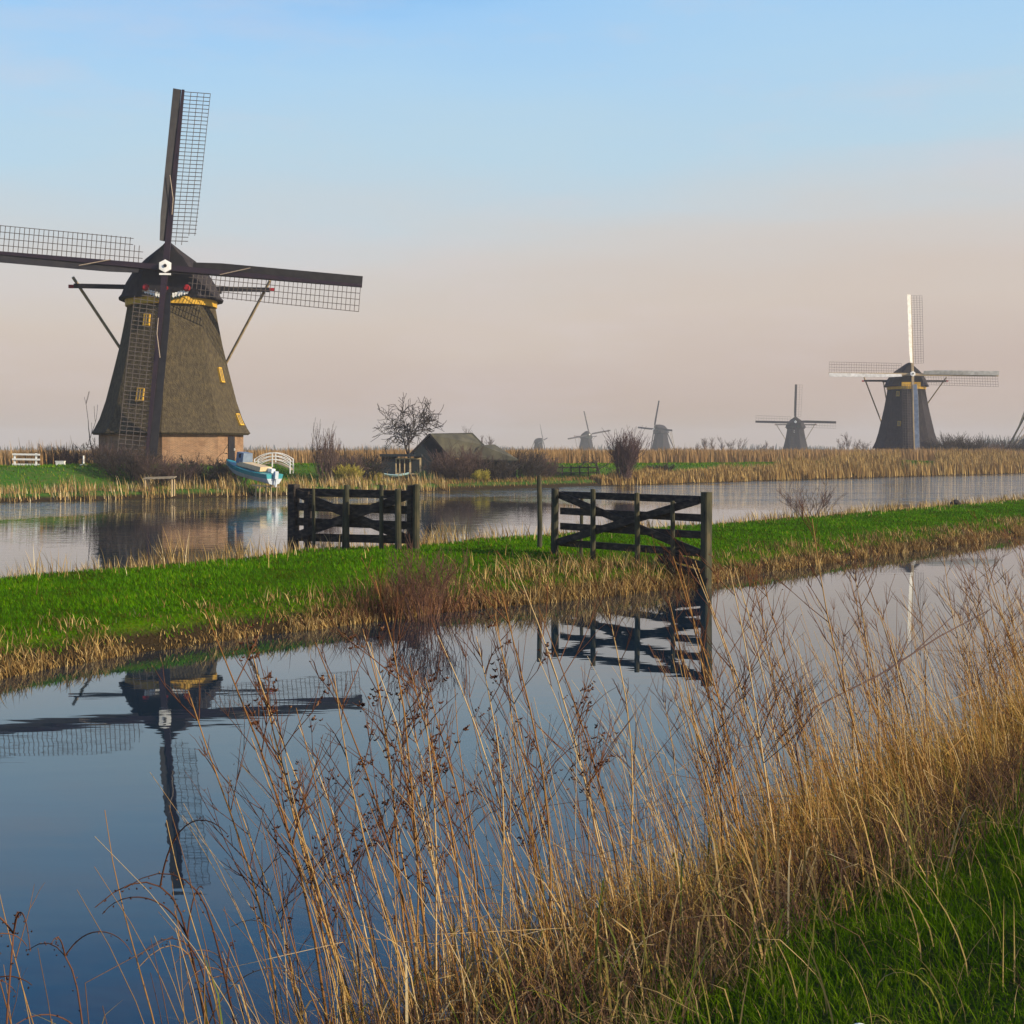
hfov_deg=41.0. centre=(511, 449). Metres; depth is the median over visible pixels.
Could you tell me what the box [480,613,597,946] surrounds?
dry weed
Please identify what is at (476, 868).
dry weed
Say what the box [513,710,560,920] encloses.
dry weed
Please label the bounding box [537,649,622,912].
dry weed
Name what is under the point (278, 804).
dry weed
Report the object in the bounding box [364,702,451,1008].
dry weed
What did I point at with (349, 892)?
dry weed
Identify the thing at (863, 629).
dry weed
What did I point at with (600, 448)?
distant woods
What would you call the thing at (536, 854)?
dry weed
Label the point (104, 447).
shrub
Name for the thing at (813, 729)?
dry weed
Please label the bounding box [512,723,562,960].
dry weed
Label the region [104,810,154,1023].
dry weed
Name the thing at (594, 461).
bare tree
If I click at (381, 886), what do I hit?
dry weed
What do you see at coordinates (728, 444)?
slim tree
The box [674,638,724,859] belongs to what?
dry weed
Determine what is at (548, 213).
sky
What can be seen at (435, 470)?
shrub
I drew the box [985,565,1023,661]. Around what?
dry weed
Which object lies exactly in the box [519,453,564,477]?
shrub
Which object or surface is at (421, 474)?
shrub
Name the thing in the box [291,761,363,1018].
dry weed
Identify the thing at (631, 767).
dry weed
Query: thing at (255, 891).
dry weed
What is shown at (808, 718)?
dry weed
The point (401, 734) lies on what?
dry weed
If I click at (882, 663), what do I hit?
dry weed
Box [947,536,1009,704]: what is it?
dry weed
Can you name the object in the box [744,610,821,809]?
dry weed
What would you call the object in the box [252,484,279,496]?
jetty
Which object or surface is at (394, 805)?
dry weed
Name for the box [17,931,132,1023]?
dry weed
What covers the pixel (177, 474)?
shrub
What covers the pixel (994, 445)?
shrub
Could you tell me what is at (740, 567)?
dry weed
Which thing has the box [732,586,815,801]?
dry weed
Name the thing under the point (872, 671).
dry weed
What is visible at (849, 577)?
dry weed
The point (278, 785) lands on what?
dry weed
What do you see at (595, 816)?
dry weed
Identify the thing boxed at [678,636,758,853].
dry weed
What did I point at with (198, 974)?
dry weed
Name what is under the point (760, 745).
dry weed
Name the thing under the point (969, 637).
dry weed
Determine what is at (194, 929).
dry weed
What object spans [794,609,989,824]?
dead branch
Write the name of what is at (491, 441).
slim tree
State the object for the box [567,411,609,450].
windmill
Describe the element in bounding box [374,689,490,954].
dry weed
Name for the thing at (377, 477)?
shrub
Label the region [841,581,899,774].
dry weed
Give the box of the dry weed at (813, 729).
[787,633,832,808]
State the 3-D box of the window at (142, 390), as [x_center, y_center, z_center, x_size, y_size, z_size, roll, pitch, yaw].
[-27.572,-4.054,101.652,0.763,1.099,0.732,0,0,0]
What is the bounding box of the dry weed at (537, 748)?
[470,568,590,961]
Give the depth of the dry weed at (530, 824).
7.63 m
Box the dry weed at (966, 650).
[940,575,990,757]
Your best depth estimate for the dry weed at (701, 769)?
8.38 m
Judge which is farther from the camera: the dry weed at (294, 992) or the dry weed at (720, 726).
the dry weed at (720, 726)
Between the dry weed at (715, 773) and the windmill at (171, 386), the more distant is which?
the windmill at (171, 386)
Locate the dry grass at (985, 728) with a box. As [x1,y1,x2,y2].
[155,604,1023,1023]
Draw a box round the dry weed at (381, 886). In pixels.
[375,843,409,988]
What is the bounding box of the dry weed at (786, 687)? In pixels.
[731,571,840,804]
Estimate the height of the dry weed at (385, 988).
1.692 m
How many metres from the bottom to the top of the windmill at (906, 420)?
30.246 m
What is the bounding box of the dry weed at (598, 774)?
[538,598,646,931]
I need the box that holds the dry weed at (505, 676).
[463,583,570,932]
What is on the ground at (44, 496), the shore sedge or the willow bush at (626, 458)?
the willow bush at (626, 458)
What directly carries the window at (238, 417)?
in the windmill at (171, 386)
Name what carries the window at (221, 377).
in the windmill at (171, 386)
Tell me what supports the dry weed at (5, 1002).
on the bank
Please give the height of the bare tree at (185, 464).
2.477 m
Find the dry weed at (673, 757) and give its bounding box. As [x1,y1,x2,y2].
[648,664,714,889]
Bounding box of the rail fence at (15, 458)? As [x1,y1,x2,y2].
[12,453,39,465]
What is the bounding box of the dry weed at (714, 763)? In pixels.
[704,712,742,857]
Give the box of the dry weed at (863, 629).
[836,529,906,790]
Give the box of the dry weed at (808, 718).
[786,633,853,829]
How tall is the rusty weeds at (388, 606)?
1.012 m
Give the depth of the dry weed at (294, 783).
6.92 m
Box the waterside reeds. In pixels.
[0,447,1023,501]
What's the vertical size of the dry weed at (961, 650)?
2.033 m
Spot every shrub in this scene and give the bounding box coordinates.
[25,443,85,464]
[44,446,84,464]
[79,441,133,468]
[85,442,167,480]
[118,446,183,486]
[149,454,204,484]
[175,453,230,484]
[212,455,254,483]
[315,453,371,482]
[332,464,364,481]
[339,448,391,479]
[365,471,381,480]
[383,532,475,622]
[414,470,434,479]
[420,455,461,480]
[422,438,501,480]
[469,469,489,481]
[470,456,522,481]
[495,448,556,478]
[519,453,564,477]
[646,462,674,471]
[774,476,847,515]
[925,432,973,450]
[941,431,991,450]
[964,439,1012,450]
[992,437,1023,452]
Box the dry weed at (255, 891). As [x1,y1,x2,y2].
[153,659,284,1023]
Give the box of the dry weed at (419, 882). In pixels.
[314,555,447,1021]
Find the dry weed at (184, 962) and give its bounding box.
[171,872,198,1023]
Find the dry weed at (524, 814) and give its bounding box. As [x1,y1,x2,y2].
[475,692,549,959]
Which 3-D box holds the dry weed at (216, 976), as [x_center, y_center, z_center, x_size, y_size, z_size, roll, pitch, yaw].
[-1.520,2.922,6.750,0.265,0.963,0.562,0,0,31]
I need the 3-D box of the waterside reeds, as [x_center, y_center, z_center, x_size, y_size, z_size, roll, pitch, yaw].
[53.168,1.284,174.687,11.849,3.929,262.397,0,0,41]
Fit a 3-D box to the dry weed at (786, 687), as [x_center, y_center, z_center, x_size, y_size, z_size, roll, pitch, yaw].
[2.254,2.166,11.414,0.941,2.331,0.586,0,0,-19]
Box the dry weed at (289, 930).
[261,823,325,1023]
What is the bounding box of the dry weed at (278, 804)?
[204,595,346,1023]
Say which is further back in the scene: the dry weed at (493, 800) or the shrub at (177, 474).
the shrub at (177, 474)
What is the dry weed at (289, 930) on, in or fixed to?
on the bank
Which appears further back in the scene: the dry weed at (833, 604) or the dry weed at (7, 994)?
the dry weed at (833, 604)
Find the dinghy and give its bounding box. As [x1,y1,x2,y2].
[384,472,408,478]
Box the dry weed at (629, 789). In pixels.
[593,716,671,887]
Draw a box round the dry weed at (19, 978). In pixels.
[0,976,31,988]
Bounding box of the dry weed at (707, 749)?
[672,617,769,901]
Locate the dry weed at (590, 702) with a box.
[562,678,618,898]
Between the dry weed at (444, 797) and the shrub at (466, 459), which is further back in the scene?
the shrub at (466, 459)
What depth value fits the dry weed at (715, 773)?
8.44 m
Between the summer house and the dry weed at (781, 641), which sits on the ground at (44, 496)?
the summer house
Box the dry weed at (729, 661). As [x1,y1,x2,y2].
[678,550,784,821]
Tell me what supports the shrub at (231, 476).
on the ground at (44, 496)
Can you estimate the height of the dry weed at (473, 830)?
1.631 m
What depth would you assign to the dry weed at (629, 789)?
9.17 m
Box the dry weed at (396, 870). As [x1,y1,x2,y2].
[315,629,440,1023]
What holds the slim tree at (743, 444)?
on the ground at (44, 496)
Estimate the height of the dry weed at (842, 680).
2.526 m
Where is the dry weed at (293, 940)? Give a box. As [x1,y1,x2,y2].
[274,850,302,1020]
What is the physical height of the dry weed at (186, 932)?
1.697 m
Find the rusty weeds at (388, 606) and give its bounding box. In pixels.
[289,513,1022,623]
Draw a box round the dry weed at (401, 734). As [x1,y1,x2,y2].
[364,624,469,1013]
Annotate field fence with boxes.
[287,484,419,551]
[551,488,711,588]
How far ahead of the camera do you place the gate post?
36.85 m
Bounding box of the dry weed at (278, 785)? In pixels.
[250,709,345,1022]
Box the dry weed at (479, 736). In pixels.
[431,620,534,970]
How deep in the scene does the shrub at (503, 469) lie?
115.39 m
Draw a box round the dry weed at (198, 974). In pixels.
[137,943,285,1023]
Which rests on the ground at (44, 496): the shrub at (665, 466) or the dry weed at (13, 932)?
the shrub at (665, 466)
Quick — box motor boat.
[226,452,282,486]
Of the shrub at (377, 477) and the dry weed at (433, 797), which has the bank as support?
the dry weed at (433, 797)
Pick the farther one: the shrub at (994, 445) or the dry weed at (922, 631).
the shrub at (994, 445)
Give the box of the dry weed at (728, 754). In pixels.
[706,654,749,843]
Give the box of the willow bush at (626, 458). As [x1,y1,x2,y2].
[602,425,653,479]
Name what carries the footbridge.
on the ground at (44, 496)
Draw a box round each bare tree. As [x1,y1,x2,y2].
[73,438,94,462]
[84,391,97,463]
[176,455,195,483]
[206,444,233,482]
[372,393,446,457]
[578,456,611,473]
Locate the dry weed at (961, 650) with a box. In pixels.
[937,588,976,718]
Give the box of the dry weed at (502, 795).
[453,595,569,971]
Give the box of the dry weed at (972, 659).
[940,592,1003,729]
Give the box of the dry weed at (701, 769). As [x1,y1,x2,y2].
[672,655,721,865]
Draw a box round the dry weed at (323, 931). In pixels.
[300,835,352,1023]
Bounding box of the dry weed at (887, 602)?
[851,538,934,736]
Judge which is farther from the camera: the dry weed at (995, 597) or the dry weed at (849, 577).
the dry weed at (995, 597)
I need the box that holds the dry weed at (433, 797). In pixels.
[379,645,457,1021]
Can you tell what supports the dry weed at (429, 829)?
on the bank
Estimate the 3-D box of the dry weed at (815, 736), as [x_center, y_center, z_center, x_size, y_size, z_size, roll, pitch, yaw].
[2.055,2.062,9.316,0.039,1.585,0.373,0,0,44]
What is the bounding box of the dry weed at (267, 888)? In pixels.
[192,734,341,1023]
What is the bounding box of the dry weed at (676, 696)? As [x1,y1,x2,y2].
[648,644,724,856]
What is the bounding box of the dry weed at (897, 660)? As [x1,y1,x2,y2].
[865,591,922,737]
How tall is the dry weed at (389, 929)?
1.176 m
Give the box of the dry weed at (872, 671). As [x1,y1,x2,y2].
[834,590,916,758]
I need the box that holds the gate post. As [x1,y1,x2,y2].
[537,475,541,547]
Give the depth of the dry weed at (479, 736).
7.94 m
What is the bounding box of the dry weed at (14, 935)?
[0,932,26,953]
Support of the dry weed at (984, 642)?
on the bank
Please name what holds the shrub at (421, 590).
on the grass island
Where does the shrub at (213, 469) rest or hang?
on the ground at (44, 496)
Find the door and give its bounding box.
[228,436,234,460]
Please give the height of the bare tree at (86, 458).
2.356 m
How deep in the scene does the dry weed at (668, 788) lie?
8.94 m
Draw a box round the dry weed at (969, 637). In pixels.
[938,585,983,729]
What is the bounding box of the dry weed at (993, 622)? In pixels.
[967,548,1021,751]
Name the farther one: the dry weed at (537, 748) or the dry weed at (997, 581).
the dry weed at (997, 581)
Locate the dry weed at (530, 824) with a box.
[507,724,564,938]
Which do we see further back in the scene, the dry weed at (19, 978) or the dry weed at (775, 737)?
the dry weed at (775, 737)
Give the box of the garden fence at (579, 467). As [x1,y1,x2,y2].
[553,465,597,476]
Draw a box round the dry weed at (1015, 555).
[1001,523,1023,610]
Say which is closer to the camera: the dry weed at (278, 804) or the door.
the dry weed at (278, 804)
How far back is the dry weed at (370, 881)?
6.41 m
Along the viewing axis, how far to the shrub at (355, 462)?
105.77 m
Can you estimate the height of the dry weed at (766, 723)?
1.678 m
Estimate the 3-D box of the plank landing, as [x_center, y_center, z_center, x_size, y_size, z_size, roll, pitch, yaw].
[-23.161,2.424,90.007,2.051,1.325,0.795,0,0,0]
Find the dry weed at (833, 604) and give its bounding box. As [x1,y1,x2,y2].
[806,586,879,770]
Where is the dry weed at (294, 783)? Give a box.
[228,623,361,1019]
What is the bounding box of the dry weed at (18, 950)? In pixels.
[0,884,43,1023]
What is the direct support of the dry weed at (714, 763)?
on the bank
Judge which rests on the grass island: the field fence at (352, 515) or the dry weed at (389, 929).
the field fence at (352, 515)
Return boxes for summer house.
[379,454,421,480]
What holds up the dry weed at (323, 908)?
on the bank
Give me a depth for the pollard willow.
103.79 m
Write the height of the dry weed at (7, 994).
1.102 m
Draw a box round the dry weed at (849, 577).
[830,555,904,748]
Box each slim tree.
[484,437,495,444]
[701,438,708,448]
[707,437,715,449]
[725,438,735,449]
[737,439,746,449]
[837,440,844,449]
[841,433,850,449]
[851,440,861,448]
[860,441,870,448]
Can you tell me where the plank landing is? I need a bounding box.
[143,476,176,496]
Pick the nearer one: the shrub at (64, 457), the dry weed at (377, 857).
the dry weed at (377, 857)
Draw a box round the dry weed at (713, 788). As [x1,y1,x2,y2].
[693,715,729,848]
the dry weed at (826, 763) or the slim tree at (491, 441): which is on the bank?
the dry weed at (826, 763)
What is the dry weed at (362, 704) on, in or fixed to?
on the bank
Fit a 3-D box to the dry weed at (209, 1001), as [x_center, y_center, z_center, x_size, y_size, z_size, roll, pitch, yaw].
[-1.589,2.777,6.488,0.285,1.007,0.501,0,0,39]
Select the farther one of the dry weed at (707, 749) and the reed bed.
the reed bed
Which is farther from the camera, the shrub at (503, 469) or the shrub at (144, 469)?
the shrub at (503, 469)
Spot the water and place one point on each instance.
(88, 749)
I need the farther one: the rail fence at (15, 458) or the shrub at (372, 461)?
the shrub at (372, 461)
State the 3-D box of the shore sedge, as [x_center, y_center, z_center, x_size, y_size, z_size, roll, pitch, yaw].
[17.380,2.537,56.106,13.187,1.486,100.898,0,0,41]
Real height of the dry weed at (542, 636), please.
2.431 m
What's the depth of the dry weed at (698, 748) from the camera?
9.61 m
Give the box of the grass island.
[0,503,1022,678]
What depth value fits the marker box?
100.35 m
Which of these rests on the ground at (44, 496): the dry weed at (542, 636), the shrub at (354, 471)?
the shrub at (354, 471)
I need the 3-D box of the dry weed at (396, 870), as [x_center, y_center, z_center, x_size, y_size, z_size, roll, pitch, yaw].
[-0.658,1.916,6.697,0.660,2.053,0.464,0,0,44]
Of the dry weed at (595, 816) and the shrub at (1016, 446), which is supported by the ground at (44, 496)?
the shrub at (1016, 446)
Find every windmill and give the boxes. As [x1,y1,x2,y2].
[0,88,362,464]
[531,426,546,449]
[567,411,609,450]
[638,400,674,450]
[755,384,835,450]
[829,294,998,450]
[1008,413,1023,448]
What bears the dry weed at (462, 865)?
on the bank
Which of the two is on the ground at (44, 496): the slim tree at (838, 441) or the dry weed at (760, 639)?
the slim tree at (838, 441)
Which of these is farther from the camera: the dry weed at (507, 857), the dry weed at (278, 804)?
the dry weed at (507, 857)
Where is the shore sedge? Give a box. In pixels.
[0,492,1023,679]
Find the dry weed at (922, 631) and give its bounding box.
[882,566,941,734]
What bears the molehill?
on the grass island
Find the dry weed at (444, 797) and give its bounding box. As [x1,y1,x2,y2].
[378,638,488,1022]
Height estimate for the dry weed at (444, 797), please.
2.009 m
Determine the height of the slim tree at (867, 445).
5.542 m
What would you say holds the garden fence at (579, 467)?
on the ground at (44, 496)
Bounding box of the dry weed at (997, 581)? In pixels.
[958,511,1023,681]
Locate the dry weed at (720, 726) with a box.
[642,571,741,864]
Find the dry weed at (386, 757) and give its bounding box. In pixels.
[373,683,432,998]
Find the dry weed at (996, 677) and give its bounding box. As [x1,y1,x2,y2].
[950,550,1022,753]
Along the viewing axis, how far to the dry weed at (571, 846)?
8.36 m
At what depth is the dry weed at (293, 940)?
6.95 m
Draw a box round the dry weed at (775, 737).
[708,554,835,844]
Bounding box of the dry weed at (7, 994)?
[3,965,25,1022]
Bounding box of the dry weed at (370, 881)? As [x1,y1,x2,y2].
[283,646,415,1023]
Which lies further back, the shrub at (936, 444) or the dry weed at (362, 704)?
the shrub at (936, 444)
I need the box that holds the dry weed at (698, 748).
[687,698,718,833]
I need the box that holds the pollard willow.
[309,417,341,482]
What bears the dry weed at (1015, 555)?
on the bank
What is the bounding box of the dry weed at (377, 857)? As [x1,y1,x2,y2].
[336,783,424,1018]
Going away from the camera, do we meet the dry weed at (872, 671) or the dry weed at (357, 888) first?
the dry weed at (357, 888)
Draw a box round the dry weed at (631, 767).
[577,561,704,926]
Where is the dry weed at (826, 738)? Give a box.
[803,637,846,831]
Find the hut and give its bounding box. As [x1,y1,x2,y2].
[410,433,517,480]
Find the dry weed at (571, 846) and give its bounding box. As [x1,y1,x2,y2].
[554,785,593,944]
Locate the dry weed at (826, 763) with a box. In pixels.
[811,710,840,821]
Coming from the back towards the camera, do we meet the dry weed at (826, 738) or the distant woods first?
the distant woods
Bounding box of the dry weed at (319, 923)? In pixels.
[207,693,372,1023]
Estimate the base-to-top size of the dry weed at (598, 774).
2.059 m
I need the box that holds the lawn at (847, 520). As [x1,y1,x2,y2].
[0,499,1023,659]
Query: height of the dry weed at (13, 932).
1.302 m
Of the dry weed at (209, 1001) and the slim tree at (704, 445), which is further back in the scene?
the slim tree at (704, 445)
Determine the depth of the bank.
6.27 m
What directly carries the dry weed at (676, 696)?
on the bank
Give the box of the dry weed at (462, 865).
[424,702,504,1006]
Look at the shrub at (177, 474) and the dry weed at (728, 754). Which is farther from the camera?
the shrub at (177, 474)
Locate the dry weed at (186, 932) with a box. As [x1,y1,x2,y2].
[95,817,228,1023]
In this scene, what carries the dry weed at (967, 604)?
on the bank
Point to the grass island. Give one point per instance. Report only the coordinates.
(138, 640)
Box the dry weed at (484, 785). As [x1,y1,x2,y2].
[472,712,573,937]
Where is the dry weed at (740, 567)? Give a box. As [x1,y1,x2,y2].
[729,558,816,806]
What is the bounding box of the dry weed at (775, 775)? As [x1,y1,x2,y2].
[760,717,790,841]
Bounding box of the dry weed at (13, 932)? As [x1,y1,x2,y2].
[0,911,32,1023]
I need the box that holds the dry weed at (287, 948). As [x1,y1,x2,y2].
[250,805,317,1014]
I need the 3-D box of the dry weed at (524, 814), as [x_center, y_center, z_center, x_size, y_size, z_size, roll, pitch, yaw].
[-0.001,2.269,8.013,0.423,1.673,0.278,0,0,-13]
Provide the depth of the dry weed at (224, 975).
6.26 m
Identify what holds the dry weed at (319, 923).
on the bank
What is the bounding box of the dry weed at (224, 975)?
[125,871,235,1023]
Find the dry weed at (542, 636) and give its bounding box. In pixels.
[496,551,633,917]
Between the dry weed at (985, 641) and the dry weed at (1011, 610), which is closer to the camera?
the dry weed at (985, 641)
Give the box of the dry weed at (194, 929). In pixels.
[166,820,220,1022]
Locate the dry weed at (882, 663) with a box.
[862,610,916,753]
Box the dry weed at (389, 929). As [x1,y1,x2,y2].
[359,813,412,1022]
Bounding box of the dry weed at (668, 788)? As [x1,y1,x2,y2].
[649,714,689,876]
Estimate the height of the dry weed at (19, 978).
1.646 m
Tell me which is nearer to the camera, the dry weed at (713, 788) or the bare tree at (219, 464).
the dry weed at (713, 788)
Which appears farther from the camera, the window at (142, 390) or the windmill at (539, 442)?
the windmill at (539, 442)
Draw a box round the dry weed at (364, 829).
[298,714,389,1022]
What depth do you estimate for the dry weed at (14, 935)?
5.33 m
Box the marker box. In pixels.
[55,461,65,464]
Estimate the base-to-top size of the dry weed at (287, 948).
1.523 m
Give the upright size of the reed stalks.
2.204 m
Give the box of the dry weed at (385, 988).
[296,708,403,1023]
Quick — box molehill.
[950,499,960,504]
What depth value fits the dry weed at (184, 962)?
6.80 m
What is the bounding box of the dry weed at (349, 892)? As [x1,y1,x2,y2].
[315,748,363,1023]
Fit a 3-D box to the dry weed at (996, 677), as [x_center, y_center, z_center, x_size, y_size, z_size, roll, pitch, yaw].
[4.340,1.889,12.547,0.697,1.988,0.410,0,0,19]
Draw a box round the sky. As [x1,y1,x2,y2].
[0,0,1023,450]
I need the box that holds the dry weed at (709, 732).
[668,639,754,863]
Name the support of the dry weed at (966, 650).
on the bank
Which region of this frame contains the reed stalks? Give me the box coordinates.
[23,565,1023,1023]
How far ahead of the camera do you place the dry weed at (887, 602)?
12.64 m
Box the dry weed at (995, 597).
[956,519,1023,704]
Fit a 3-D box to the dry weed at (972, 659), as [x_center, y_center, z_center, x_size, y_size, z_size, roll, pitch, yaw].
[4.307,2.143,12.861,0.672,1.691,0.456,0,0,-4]
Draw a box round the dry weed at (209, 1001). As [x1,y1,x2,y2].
[136,936,215,1023]
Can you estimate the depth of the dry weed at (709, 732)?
10.08 m
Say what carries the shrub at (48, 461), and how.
on the ground at (44, 496)
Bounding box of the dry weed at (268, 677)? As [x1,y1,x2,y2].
[238,642,389,1023]
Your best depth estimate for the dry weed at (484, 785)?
8.30 m
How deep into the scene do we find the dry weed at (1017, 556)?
16.03 m
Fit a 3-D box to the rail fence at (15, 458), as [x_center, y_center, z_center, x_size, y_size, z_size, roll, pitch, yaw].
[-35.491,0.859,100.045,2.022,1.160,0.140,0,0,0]
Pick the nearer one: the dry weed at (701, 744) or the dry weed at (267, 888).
the dry weed at (267, 888)
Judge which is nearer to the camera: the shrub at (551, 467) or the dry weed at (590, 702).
the dry weed at (590, 702)
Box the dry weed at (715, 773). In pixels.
[654,649,750,875]
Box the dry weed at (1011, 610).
[992,552,1019,720]
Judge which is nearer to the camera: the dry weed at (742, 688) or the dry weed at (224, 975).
the dry weed at (224, 975)
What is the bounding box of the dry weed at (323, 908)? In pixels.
[284,757,347,1023]
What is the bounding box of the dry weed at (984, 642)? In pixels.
[963,587,1009,715]
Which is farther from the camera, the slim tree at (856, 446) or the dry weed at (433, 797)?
the slim tree at (856, 446)
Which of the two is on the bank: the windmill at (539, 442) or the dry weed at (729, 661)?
the dry weed at (729, 661)
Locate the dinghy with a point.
(395, 476)
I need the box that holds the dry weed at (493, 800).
[462,682,553,947]
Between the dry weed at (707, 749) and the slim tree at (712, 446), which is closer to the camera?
the dry weed at (707, 749)
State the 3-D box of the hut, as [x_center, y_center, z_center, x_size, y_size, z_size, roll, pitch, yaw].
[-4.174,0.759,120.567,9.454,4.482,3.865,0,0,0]
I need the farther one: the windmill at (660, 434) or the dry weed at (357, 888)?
the windmill at (660, 434)
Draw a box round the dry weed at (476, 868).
[460,776,481,960]
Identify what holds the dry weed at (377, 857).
on the bank
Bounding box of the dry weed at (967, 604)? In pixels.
[948,567,1013,704]
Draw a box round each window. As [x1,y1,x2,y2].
[135,387,144,401]
[142,314,150,325]
[217,367,224,382]
[235,413,243,425]
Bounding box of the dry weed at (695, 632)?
[654,539,759,860]
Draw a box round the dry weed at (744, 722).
[720,627,788,834]
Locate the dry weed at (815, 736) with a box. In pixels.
[797,641,825,833]
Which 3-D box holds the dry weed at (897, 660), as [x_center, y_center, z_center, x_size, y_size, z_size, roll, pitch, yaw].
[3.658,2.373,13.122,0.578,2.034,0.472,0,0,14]
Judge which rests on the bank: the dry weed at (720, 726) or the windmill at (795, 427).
the dry weed at (720, 726)
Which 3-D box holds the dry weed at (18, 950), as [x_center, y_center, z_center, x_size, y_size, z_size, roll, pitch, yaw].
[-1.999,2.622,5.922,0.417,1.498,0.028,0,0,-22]
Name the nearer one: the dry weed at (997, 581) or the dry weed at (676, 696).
the dry weed at (676, 696)
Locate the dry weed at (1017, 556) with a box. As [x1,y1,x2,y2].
[998,528,1023,617]
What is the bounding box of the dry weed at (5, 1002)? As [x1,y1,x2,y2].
[0,982,11,1023]
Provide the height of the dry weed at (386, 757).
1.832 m
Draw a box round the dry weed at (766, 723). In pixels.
[743,630,810,843]
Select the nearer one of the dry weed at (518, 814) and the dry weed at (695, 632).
the dry weed at (518, 814)
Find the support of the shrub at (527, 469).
on the ground at (44, 496)
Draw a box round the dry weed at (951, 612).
[922,538,982,720]
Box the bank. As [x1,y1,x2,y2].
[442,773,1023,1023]
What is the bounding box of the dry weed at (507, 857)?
[493,763,522,936]
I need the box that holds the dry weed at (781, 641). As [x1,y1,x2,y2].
[739,563,821,790]
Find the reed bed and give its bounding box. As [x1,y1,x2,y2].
[0,436,1023,465]
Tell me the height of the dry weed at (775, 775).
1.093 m
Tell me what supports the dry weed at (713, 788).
on the bank
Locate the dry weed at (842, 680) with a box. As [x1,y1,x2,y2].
[761,496,869,805]
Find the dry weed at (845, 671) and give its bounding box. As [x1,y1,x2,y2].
[820,605,894,778]
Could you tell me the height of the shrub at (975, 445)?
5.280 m
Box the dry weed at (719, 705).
[647,536,747,873]
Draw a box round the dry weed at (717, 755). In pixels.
[697,627,722,880]
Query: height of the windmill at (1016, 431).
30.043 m
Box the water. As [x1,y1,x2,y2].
[0,473,1023,1023]
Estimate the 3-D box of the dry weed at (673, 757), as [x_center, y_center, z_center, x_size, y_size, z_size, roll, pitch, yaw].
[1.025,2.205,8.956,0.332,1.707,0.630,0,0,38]
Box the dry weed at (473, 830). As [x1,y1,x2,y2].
[454,689,497,997]
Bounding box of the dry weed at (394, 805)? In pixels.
[358,618,443,1010]
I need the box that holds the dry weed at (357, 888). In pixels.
[299,762,384,1023]
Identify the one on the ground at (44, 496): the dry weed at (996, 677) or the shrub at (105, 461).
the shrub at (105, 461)
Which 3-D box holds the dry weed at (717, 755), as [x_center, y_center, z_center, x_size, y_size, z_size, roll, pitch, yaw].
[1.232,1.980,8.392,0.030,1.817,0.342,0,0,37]
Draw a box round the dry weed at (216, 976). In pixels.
[173,949,245,1023]
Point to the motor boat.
(245, 465)
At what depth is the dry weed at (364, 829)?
6.69 m
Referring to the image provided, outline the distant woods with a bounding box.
[0,434,1023,450]
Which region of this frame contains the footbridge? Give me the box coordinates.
[254,452,293,473]
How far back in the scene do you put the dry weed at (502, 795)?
7.62 m
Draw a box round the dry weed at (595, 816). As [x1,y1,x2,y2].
[577,744,624,897]
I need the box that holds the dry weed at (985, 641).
[955,568,1011,712]
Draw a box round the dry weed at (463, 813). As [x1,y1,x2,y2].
[396,653,506,974]
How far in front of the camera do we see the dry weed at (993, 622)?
13.25 m
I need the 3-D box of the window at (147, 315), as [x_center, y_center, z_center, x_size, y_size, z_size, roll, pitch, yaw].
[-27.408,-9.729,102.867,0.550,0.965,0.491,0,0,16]
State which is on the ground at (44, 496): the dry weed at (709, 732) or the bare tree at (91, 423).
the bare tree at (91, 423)
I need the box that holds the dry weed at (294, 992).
[231,918,300,1023]
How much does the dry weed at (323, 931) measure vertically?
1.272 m
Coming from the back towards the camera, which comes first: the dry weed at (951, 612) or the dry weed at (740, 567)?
the dry weed at (951, 612)
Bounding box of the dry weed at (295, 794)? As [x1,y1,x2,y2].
[235,690,373,1020]
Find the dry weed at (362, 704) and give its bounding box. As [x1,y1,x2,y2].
[343,632,455,1012]
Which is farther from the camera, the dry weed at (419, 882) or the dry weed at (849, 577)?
the dry weed at (849, 577)
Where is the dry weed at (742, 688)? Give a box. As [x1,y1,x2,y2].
[660,522,792,836]
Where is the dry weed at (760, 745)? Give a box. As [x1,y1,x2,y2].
[696,553,837,857]
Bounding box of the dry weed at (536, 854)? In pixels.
[508,746,551,989]
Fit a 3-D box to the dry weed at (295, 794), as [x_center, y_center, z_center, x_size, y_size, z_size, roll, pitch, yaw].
[-1.039,2.202,6.947,0.725,2.069,0.427,0,0,-25]
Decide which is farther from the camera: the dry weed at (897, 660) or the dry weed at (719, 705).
the dry weed at (897, 660)
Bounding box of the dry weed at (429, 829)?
[353,649,478,980]
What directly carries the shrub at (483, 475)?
on the ground at (44, 496)
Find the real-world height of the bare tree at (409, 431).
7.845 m
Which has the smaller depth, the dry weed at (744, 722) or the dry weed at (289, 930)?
the dry weed at (289, 930)
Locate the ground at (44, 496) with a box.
[0,461,1020,501]

